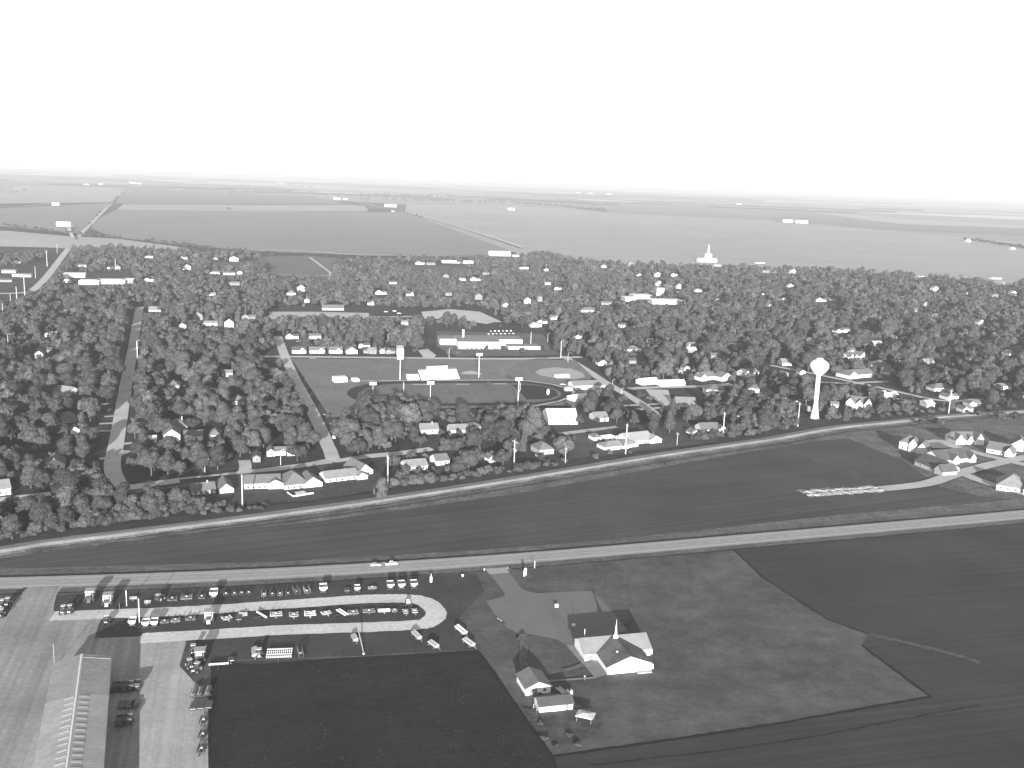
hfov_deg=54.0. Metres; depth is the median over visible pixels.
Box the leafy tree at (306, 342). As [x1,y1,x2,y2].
[300,337,312,347]
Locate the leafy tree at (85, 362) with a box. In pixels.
[75,356,97,370]
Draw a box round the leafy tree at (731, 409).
[725,404,742,416]
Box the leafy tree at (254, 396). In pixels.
[248,392,268,402]
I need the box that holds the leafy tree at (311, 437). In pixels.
[302,430,320,448]
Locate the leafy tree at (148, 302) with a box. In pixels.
[144,299,153,310]
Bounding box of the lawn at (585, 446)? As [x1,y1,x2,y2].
[568,421,717,459]
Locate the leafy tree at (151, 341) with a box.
[144,335,162,349]
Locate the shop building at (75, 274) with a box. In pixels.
[63,272,86,277]
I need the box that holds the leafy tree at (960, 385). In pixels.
[954,378,966,391]
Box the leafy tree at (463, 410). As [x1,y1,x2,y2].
[455,401,472,423]
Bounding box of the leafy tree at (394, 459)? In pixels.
[385,454,400,467]
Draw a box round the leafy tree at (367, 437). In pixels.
[362,429,372,450]
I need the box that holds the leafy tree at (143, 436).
[138,431,148,440]
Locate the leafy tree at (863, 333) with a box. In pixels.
[852,328,869,341]
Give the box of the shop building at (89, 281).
[78,279,99,284]
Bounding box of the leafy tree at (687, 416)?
[682,410,691,421]
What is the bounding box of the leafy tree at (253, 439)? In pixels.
[241,430,261,453]
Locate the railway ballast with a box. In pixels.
[0,409,1023,552]
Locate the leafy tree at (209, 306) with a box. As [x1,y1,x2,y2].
[203,301,214,314]
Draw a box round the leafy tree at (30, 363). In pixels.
[20,359,36,371]
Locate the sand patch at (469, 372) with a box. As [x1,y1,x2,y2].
[461,371,480,373]
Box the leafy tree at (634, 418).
[629,413,639,424]
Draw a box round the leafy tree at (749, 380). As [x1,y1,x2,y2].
[745,377,756,384]
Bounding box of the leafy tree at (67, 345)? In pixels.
[58,340,74,352]
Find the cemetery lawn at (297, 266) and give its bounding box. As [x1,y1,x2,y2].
[258,256,335,279]
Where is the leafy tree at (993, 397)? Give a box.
[987,389,999,405]
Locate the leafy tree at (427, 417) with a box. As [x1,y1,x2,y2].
[421,412,433,422]
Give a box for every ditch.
[0,508,1023,576]
[0,523,1021,594]
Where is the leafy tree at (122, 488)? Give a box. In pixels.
[111,481,129,505]
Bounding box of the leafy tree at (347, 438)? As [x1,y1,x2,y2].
[340,431,356,451]
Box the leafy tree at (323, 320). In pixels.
[318,315,333,329]
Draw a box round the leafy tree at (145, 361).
[138,357,154,370]
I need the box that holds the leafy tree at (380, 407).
[369,402,386,414]
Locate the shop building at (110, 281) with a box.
[98,278,125,283]
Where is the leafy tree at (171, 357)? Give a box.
[164,349,182,366]
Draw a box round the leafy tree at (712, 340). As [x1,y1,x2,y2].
[707,335,720,352]
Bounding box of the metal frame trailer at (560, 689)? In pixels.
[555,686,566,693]
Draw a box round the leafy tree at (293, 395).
[281,391,298,400]
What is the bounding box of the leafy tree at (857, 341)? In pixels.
[853,337,862,348]
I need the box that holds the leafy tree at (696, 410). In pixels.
[685,404,703,420]
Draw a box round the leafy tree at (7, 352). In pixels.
[0,343,16,365]
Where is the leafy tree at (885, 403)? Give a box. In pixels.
[877,398,892,413]
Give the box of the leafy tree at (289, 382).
[283,378,295,390]
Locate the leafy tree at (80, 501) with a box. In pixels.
[73,494,91,512]
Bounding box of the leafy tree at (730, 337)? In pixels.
[721,331,737,347]
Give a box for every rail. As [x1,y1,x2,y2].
[2,410,1019,547]
[3,411,1011,548]
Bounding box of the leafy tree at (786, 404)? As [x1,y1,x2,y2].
[776,399,795,410]
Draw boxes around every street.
[0,202,112,293]
[0,492,50,500]
[104,307,331,489]
[264,356,582,359]
[273,336,433,461]
[286,459,332,468]
[561,356,658,414]
[561,426,617,434]
[623,403,660,405]
[628,383,732,389]
[639,407,660,409]
[769,365,980,401]
[876,455,1023,490]
[952,445,1023,465]
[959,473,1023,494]
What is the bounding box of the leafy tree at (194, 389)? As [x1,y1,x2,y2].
[185,381,204,398]
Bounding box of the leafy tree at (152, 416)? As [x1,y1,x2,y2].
[147,412,164,422]
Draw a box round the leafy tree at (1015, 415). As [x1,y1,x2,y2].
[1009,411,1022,421]
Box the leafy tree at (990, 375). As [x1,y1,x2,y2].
[982,370,995,384]
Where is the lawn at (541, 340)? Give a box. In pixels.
[436,331,560,355]
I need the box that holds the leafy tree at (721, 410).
[716,405,728,420]
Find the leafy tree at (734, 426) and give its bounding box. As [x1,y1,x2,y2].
[726,422,740,430]
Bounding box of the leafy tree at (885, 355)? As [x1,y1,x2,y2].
[878,349,893,361]
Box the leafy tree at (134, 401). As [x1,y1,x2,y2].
[127,394,142,409]
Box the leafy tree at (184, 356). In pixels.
[174,351,191,368]
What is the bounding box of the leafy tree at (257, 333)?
[245,330,261,338]
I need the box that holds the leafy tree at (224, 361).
[218,356,229,369]
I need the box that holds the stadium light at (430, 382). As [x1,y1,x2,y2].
[427,381,433,397]
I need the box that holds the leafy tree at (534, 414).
[522,406,544,436]
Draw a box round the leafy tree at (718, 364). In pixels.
[711,358,726,371]
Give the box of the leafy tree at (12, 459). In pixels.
[3,450,21,470]
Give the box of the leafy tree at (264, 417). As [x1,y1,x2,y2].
[248,415,267,421]
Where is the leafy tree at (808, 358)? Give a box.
[801,351,816,370]
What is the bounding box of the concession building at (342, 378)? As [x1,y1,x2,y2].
[332,375,358,382]
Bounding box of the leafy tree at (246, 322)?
[238,319,253,329]
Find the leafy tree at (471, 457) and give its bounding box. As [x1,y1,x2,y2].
[461,450,478,469]
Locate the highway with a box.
[0,510,1023,588]
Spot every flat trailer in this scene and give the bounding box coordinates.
[117,700,126,711]
[125,700,133,711]
[132,699,139,709]
[189,702,197,710]
[197,701,205,710]
[204,700,213,709]
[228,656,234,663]
[236,614,241,621]
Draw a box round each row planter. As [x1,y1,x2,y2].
[208,662,228,669]
[255,611,266,618]
[266,648,292,662]
[335,608,347,616]
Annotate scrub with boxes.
[540,735,548,740]
[573,741,581,746]
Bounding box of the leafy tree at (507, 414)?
[499,408,515,422]
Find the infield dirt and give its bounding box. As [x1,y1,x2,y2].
[536,367,584,378]
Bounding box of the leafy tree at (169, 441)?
[158,435,180,459]
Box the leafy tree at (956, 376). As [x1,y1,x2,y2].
[950,369,965,383]
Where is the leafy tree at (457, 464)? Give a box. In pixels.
[450,455,467,471]
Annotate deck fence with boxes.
[287,491,313,496]
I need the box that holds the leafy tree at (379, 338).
[373,333,384,347]
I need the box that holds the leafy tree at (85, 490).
[71,486,94,503]
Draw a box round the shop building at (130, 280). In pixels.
[124,278,134,282]
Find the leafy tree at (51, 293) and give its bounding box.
[43,289,55,302]
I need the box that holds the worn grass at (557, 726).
[523,707,603,742]
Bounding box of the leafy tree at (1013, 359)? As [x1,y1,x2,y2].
[1001,357,1018,373]
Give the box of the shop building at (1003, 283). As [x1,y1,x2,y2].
[997,282,1011,285]
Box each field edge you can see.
[210,650,477,665]
[477,651,557,767]
[553,645,931,756]
[591,705,979,765]
[734,550,868,633]
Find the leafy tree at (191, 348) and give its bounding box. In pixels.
[180,342,203,355]
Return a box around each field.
[0,165,1023,242]
[0,169,29,170]
[0,170,55,172]
[0,171,82,172]
[0,172,32,173]
[0,173,76,175]
[0,174,53,176]
[0,174,60,190]
[0,181,60,183]
[0,184,125,202]
[0,203,109,232]
[0,231,204,253]
[0,439,1012,568]
[1,177,79,180]
[3,167,233,176]
[6,181,129,185]
[8,174,119,178]
[10,176,176,182]
[10,178,136,183]
[30,172,188,178]
[38,173,113,175]
[41,182,181,189]
[42,175,260,183]
[43,183,175,188]
[50,172,109,174]
[70,184,174,187]
[87,173,253,179]
[91,210,511,255]
[115,182,342,203]
[117,171,222,176]
[117,204,367,210]
[144,185,235,189]
[150,174,333,182]
[154,172,394,179]
[155,179,388,189]
[156,180,375,187]
[182,181,357,187]
[191,183,276,187]
[193,183,409,191]
[206,179,375,184]
[207,182,273,184]
[208,176,308,180]
[208,652,553,767]
[218,183,321,193]
[224,187,296,191]
[234,176,372,181]
[238,181,476,189]
[240,177,395,183]
[254,190,469,196]
[261,182,427,189]
[264,176,409,181]
[268,191,455,198]
[270,181,509,189]
[279,187,461,193]
[290,182,354,185]
[329,181,452,187]
[342,178,583,189]
[375,181,556,189]
[405,204,1023,285]
[411,183,534,189]
[417,186,577,193]
[425,196,594,202]
[458,185,770,219]
[468,191,610,196]
[495,199,581,202]
[509,193,676,200]
[510,189,653,193]
[511,192,588,194]
[524,200,616,204]
[531,185,704,191]
[533,195,670,201]
[554,523,1023,767]
[561,198,636,202]
[562,200,673,204]
[571,197,793,205]
[578,193,685,197]
[595,189,762,195]
[596,195,752,200]
[612,189,716,193]
[622,201,734,205]
[627,194,755,198]
[635,200,768,206]
[636,194,766,200]
[651,192,896,199]
[654,193,803,198]
[657,201,900,211]
[659,194,747,197]
[660,202,894,212]
[663,193,737,196]
[680,204,777,207]
[696,201,804,204]
[705,206,854,212]
[714,191,892,196]
[742,204,965,214]
[755,195,1009,204]
[761,198,914,204]
[771,200,937,206]
[771,208,1023,235]
[784,208,927,213]
[789,201,884,205]
[792,196,1010,203]
[795,193,1023,203]
[805,209,1023,219]
[822,213,1023,227]
[829,197,921,199]
[831,200,962,205]
[859,207,954,210]
[863,203,1015,208]
[920,209,1023,215]
[941,209,1022,212]
[941,214,1023,217]
[944,210,1021,213]
[946,203,1023,206]
[949,199,1023,202]
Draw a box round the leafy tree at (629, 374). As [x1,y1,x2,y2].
[623,367,633,381]
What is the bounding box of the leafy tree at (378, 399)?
[374,395,389,403]
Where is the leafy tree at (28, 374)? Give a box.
[22,368,40,387]
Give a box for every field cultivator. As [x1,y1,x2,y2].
[304,610,315,617]
[362,608,375,614]
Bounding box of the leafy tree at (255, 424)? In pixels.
[247,417,263,431]
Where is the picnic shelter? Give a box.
[575,709,595,723]
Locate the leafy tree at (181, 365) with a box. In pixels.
[175,360,189,379]
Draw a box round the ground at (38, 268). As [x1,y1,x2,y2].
[0,196,1023,664]
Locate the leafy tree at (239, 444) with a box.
[231,435,248,456]
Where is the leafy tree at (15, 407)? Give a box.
[0,401,19,411]
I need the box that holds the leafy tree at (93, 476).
[87,473,103,488]
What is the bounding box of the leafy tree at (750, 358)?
[740,352,755,368]
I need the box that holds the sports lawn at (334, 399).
[291,358,590,416]
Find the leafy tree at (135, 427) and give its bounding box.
[127,422,144,437]
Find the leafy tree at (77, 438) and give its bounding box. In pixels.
[74,434,87,447]
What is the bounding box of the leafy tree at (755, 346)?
[747,342,761,352]
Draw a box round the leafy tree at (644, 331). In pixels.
[635,326,650,337]
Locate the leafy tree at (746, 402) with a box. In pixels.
[734,396,759,410]
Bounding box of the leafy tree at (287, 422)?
[279,415,305,432]
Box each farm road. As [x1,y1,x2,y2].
[67,225,74,237]
[261,249,494,256]
[331,197,521,246]
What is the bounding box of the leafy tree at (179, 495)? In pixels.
[165,487,189,508]
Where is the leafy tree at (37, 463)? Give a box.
[26,459,43,469]
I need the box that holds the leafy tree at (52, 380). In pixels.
[42,373,58,387]
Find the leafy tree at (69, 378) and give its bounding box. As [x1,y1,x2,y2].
[58,371,81,385]
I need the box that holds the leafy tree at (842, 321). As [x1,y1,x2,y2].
[836,318,847,327]
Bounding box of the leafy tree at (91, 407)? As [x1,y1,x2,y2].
[80,397,100,420]
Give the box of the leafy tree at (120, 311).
[113,305,128,322]
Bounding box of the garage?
[515,667,551,695]
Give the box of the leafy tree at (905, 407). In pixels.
[900,403,913,412]
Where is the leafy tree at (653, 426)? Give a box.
[647,411,658,433]
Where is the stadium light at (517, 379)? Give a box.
[516,378,521,405]
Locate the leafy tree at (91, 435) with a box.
[77,426,100,448]
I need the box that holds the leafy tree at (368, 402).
[357,398,372,409]
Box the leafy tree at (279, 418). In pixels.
[273,413,288,436]
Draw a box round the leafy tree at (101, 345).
[94,340,115,353]
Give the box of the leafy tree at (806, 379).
[799,373,812,386]
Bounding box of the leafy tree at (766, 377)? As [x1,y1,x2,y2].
[760,372,773,383]
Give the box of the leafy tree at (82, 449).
[74,440,89,458]
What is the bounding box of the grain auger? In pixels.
[357,625,364,654]
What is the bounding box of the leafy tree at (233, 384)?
[217,374,242,397]
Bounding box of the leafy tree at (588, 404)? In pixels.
[582,398,594,415]
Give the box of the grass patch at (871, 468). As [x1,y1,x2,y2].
[805,451,926,483]
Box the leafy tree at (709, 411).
[703,406,717,421]
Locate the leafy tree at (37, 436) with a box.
[24,427,50,450]
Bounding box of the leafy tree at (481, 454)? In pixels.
[468,447,485,460]
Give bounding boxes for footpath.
[347,380,575,405]
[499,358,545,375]
[519,634,527,669]
[549,677,594,681]
[562,663,584,671]
[565,644,606,677]
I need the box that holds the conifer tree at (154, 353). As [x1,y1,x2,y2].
[151,345,159,365]
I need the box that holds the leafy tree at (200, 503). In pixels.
[194,496,205,510]
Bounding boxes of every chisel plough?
[221,614,231,621]
[289,612,298,617]
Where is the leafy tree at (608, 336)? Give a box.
[602,332,615,342]
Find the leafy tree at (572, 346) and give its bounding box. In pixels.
[567,342,576,353]
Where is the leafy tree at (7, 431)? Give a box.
[0,417,16,438]
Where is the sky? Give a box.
[0,0,1023,199]
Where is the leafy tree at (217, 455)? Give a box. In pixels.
[208,445,225,469]
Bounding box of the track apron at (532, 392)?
[513,384,557,398]
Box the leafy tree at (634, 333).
[626,329,640,344]
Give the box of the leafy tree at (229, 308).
[222,303,236,317]
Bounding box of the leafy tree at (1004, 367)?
[998,362,1012,373]
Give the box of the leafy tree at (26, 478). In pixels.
[20,464,36,487]
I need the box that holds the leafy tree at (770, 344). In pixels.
[762,339,777,358]
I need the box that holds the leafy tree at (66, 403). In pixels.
[60,395,74,410]
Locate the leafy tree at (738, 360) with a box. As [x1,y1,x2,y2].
[730,355,746,369]
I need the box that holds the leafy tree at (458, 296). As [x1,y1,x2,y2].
[452,291,463,301]
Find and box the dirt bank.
[796,485,884,495]
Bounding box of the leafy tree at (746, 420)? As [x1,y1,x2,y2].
[740,416,752,430]
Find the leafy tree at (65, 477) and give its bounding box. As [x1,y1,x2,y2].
[59,471,83,485]
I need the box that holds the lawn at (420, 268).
[386,263,491,276]
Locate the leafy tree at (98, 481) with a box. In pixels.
[90,476,115,490]
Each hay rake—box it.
[320,610,331,615]
[378,608,390,613]
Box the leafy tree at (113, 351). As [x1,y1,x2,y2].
[102,346,120,358]
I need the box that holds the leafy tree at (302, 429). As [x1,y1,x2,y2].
[295,422,311,445]
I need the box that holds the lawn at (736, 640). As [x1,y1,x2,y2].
[0,550,926,754]
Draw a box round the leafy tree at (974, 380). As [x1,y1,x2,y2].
[965,374,984,390]
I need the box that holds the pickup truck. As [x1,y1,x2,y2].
[385,560,397,565]
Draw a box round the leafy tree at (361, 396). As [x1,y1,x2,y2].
[356,392,375,403]
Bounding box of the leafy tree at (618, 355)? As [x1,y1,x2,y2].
[613,351,626,361]
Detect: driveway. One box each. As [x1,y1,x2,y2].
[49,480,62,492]
[922,439,956,447]
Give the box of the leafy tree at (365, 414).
[355,407,381,426]
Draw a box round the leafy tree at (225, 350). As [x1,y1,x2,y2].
[216,342,233,368]
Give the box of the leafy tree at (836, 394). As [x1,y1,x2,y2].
[829,386,844,400]
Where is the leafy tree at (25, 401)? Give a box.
[17,394,33,411]
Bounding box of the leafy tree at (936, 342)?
[926,337,942,347]
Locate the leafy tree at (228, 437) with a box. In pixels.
[223,430,237,448]
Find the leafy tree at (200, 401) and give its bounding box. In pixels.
[192,394,209,410]
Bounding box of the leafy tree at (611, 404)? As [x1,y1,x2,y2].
[600,398,620,412]
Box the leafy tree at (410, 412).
[397,402,421,423]
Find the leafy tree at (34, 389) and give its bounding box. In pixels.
[27,385,43,395]
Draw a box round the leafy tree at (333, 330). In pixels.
[328,325,339,340]
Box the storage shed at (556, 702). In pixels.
[533,693,574,712]
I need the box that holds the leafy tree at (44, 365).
[35,359,53,374]
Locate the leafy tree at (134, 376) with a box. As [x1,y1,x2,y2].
[129,371,146,382]
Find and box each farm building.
[56,222,70,225]
[384,204,396,206]
[795,220,807,222]
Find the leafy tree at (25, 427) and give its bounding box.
[17,421,35,446]
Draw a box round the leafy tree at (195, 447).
[187,442,209,462]
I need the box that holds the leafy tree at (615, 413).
[609,408,621,422]
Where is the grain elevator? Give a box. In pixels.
[696,246,716,261]
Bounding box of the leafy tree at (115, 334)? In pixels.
[107,328,125,343]
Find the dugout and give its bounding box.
[554,374,569,377]
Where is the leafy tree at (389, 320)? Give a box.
[380,316,394,327]
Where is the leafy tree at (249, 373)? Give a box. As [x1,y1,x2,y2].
[239,367,264,381]
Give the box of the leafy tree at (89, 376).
[78,369,98,385]
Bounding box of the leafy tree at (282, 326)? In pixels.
[277,321,287,334]
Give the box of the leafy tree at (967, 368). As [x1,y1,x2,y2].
[962,363,982,374]
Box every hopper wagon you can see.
[111,681,119,692]
[115,714,124,729]
[119,681,127,695]
[123,713,133,728]
[126,680,134,693]
[128,616,136,627]
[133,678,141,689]
[141,618,149,629]
[150,617,158,629]
[209,588,217,599]
[319,583,326,594]
[354,584,360,592]
[386,580,393,591]
[397,580,405,590]
[405,599,411,607]
[410,579,417,589]
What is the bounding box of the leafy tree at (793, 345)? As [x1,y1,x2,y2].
[787,341,802,352]
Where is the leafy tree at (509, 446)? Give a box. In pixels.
[502,437,521,454]
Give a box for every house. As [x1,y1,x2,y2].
[0,278,12,281]
[0,478,11,495]
[1,269,16,272]
[11,260,21,263]
[12,273,32,276]
[17,333,27,338]
[34,345,53,352]
[35,349,44,359]
[40,341,49,346]
[44,452,65,468]
[45,331,57,336]
[49,300,61,305]
[52,385,76,395]
[57,421,79,434]
[58,308,67,312]
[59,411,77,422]
[62,278,71,282]
[73,335,80,341]
[75,264,86,266]
[144,277,153,280]
[148,306,161,311]
[148,435,156,442]
[156,364,163,370]
[163,425,202,441]
[166,380,181,388]
[171,416,187,430]
[178,322,186,327]
[182,264,190,269]
[189,476,234,494]
[193,311,202,319]
[201,320,218,325]
[202,291,215,295]
[208,427,221,439]
[210,271,219,273]
[222,369,232,376]
[223,271,234,274]
[224,318,233,326]
[226,281,239,284]
[229,256,238,260]
[231,394,245,404]
[241,313,255,318]
[243,473,283,488]
[252,450,261,461]
[266,445,285,456]
[281,470,322,489]
[286,290,295,294]
[286,332,298,338]
[286,446,293,455]
[292,346,306,353]
[297,284,304,290]
[308,333,321,338]
[309,346,324,353]
[318,467,368,482]
[322,305,343,309]
[329,346,342,353]
[343,457,372,474]
[345,346,357,353]
[358,342,369,347]
[362,346,368,353]
[367,300,373,304]
[368,347,376,353]
[374,289,386,294]
[379,347,389,352]
[385,348,395,353]
[389,280,396,283]
[400,458,428,470]
[401,320,407,324]
[405,291,413,295]
[418,421,468,433]
[429,453,449,465]
[441,260,473,262]
[444,292,451,295]
[465,422,482,431]
[469,276,479,280]
[474,293,481,299]
[484,452,493,462]
[501,302,508,306]
[523,297,530,303]
[528,321,541,326]
[531,441,553,456]
[536,295,542,301]
[536,319,547,323]
[549,315,557,319]
[564,380,605,390]
[567,393,586,401]
[573,333,582,338]
[579,307,597,311]
[588,433,601,440]
[589,411,608,421]
[595,358,612,365]
[596,439,638,450]
[600,301,611,304]
[600,434,616,440]
[616,431,662,443]
[618,323,627,327]
[623,345,640,351]
[626,357,645,363]
[636,377,657,384]
[646,338,653,343]
[653,272,660,276]
[655,280,661,285]
[656,379,685,385]
[672,396,696,409]
[675,283,681,288]
[675,367,682,373]
[680,364,689,370]
[685,347,696,352]
[685,427,699,434]
[686,342,697,346]
[694,371,714,380]
[695,422,727,433]
[702,385,724,393]
[703,329,714,334]
[708,353,720,358]
[713,297,722,301]
[714,371,731,380]
[728,342,742,347]
[737,368,759,376]
[747,383,759,392]
[777,358,791,365]
[779,370,788,376]
[779,385,788,395]
[788,269,796,272]
[788,387,797,394]
[796,368,805,374]
[800,403,811,411]
[806,337,814,344]
[813,297,826,301]
[828,285,837,288]
[829,304,840,307]
[830,401,838,407]
[832,328,842,332]
[835,368,873,378]
[841,328,850,331]
[843,352,857,359]
[846,395,872,410]
[854,350,867,359]
[860,325,871,329]
[865,360,890,368]
[870,341,882,345]
[880,366,896,374]
[881,391,898,399]
[885,335,897,340]
[899,435,930,453]
[911,308,922,311]
[914,453,959,474]
[919,358,934,364]
[919,400,935,407]
[922,301,929,306]
[922,447,976,463]
[926,383,952,390]
[930,286,938,290]
[932,313,942,317]
[936,357,950,362]
[938,346,950,351]
[939,392,959,399]
[945,429,984,444]
[956,291,967,294]
[956,404,973,412]
[963,399,980,406]
[975,319,984,325]
[982,338,991,342]
[986,441,1016,456]
[993,383,1011,389]
[996,473,1023,493]
[1001,349,1015,355]
[1008,290,1016,295]
[1008,435,1023,451]
[1011,345,1023,351]
[1012,391,1023,397]
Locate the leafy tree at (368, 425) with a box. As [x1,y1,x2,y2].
[358,421,375,430]
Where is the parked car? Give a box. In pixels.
[370,562,380,566]
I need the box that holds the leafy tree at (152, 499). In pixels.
[136,487,169,511]
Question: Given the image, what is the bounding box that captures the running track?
[347,381,571,405]
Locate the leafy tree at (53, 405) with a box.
[44,397,63,413]
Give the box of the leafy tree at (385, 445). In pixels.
[379,441,391,450]
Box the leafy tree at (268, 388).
[257,383,276,403]
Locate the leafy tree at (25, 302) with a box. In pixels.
[14,297,32,308]
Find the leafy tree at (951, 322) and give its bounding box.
[942,317,957,327]
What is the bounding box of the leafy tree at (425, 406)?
[415,400,431,420]
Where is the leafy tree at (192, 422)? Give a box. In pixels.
[186,418,200,428]
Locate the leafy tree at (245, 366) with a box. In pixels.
[239,360,255,373]
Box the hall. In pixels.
[543,408,577,423]
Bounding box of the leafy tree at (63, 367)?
[56,363,75,374]
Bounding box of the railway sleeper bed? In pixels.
[0,410,1023,549]
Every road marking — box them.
[3,512,1014,579]
[5,517,1020,586]
[146,514,1021,578]
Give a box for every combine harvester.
[84,587,96,602]
[101,590,114,606]
[193,645,206,664]
[203,607,214,623]
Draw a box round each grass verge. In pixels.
[0,414,1023,570]
[0,505,1023,576]
[0,519,1023,593]
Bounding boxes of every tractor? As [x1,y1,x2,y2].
[0,598,6,606]
[0,607,5,617]
[3,596,12,606]
[59,604,66,614]
[65,603,73,614]
[102,614,110,624]
[154,592,165,601]
[185,657,193,669]
[189,643,195,655]
[190,661,202,673]
[196,742,206,756]
[198,714,208,726]
[198,728,207,741]
[255,647,262,659]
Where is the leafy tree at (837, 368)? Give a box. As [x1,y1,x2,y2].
[830,365,842,376]
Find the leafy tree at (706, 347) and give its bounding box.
[701,343,711,355]
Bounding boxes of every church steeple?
[218,311,223,325]
[770,349,774,363]
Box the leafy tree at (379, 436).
[372,426,387,448]
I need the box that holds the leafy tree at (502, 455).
[492,449,510,466]
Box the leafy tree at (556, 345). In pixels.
[552,341,563,351]
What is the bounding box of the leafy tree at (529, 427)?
[518,419,537,442]
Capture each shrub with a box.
[20,531,29,537]
[26,529,37,535]
[27,521,43,532]
[37,521,51,530]
[49,518,59,528]
[54,522,65,531]
[59,516,73,525]
[69,519,78,527]
[77,519,87,526]
[78,515,91,525]
[89,514,104,525]
[92,509,107,513]
[100,513,112,525]
[109,513,119,523]
[110,510,123,521]
[114,502,127,511]
[121,503,137,510]
[121,509,133,520]
[126,509,141,519]
[133,506,144,516]
[140,512,147,519]
[147,513,155,519]
[148,508,163,516]
[160,509,169,516]
[165,499,178,512]
[184,502,198,514]
[200,509,206,514]
[213,501,223,508]
[214,507,222,512]
[225,505,234,511]
[389,478,399,485]
[400,478,409,485]
[402,475,411,483]
[412,476,424,483]
[423,472,435,483]
[440,475,448,481]
[450,473,456,477]
[463,470,471,475]
[471,471,479,476]
[476,467,483,474]
[482,468,489,473]
[494,466,502,474]
[513,464,523,471]
[519,462,528,468]
[529,463,537,469]
[690,434,700,439]
[699,432,708,439]
[707,432,714,438]
[726,429,735,437]
[745,428,754,434]
[758,424,769,430]
[775,423,785,429]
[824,413,830,419]
[853,410,862,416]
[863,413,870,417]
[917,418,924,423]
[984,404,991,408]
[1007,403,1016,407]
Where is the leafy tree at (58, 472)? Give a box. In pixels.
[49,468,70,485]
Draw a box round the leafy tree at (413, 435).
[408,425,417,442]
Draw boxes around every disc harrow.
[159,619,169,624]
[167,595,177,601]
[170,617,180,623]
[180,594,192,600]
[185,614,195,620]
[270,610,281,617]
[348,609,358,615]
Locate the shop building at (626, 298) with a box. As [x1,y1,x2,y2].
[621,296,635,301]
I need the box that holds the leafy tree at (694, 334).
[687,328,700,342]
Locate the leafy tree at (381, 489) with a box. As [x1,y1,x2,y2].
[376,477,386,500]
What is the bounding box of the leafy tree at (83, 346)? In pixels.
[74,341,89,352]
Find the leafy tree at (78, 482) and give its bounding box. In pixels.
[66,477,86,488]
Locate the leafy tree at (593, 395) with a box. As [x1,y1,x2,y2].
[583,390,598,412]
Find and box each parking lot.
[269,312,368,318]
[418,349,435,358]
[422,309,498,323]
[486,573,627,645]
[646,389,671,406]
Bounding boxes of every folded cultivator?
[292,585,300,595]
[297,645,303,659]
[303,585,310,594]
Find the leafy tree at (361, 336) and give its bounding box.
[355,330,370,341]
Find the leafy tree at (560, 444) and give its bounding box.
[552,436,574,455]
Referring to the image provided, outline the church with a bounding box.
[573,621,653,674]
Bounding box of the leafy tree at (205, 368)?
[199,363,218,378]
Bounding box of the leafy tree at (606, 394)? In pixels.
[601,384,613,401]
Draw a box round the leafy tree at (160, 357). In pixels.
[155,345,165,364]
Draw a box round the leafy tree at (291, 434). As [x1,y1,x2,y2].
[283,426,297,445]
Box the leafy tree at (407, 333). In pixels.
[401,326,416,341]
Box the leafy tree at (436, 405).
[429,399,440,415]
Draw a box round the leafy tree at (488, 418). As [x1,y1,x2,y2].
[481,413,497,439]
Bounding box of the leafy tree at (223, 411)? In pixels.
[213,402,231,426]
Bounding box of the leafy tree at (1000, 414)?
[991,410,1006,420]
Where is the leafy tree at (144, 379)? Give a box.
[134,375,153,388]
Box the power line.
[79,392,941,494]
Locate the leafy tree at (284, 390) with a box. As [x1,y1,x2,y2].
[277,386,290,398]
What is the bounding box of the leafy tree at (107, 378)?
[100,374,117,385]
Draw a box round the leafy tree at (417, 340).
[409,330,424,350]
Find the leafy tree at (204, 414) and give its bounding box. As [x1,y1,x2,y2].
[195,406,214,425]
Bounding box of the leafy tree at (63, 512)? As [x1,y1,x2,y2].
[56,506,76,521]
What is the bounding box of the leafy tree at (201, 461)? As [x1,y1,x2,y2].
[193,449,210,471]
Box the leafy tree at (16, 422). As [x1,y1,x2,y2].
[9,415,28,440]
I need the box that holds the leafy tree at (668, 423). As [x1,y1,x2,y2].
[664,409,675,432]
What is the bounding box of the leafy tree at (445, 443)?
[438,437,451,452]
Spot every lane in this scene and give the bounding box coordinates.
[49,594,446,642]
[114,450,129,455]
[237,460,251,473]
[309,257,331,275]
[820,381,887,383]
[987,411,1023,414]
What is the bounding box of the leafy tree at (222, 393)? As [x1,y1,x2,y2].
[215,387,230,403]
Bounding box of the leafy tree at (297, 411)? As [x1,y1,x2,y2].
[290,406,307,421]
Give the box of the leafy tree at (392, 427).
[380,418,404,441]
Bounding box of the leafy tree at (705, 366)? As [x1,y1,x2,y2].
[698,362,709,371]
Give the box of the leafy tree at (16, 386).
[5,380,23,396]
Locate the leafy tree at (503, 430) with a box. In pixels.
[488,419,519,443]
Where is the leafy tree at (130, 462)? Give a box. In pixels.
[125,457,135,469]
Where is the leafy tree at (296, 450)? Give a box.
[287,445,307,460]
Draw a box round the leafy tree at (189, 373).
[183,368,195,384]
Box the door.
[529,688,536,694]
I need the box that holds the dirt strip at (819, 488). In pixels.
[805,487,885,496]
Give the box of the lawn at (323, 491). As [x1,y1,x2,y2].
[180,459,393,504]
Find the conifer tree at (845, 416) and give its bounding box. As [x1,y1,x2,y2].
[841,402,849,420]
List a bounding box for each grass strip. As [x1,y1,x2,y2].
[0,413,1023,554]
[869,633,980,663]
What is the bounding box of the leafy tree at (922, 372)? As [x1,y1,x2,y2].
[913,367,931,380]
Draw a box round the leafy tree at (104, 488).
[90,483,114,501]
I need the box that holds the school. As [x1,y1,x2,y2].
[438,329,539,348]
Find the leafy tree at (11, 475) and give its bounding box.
[6,471,15,481]

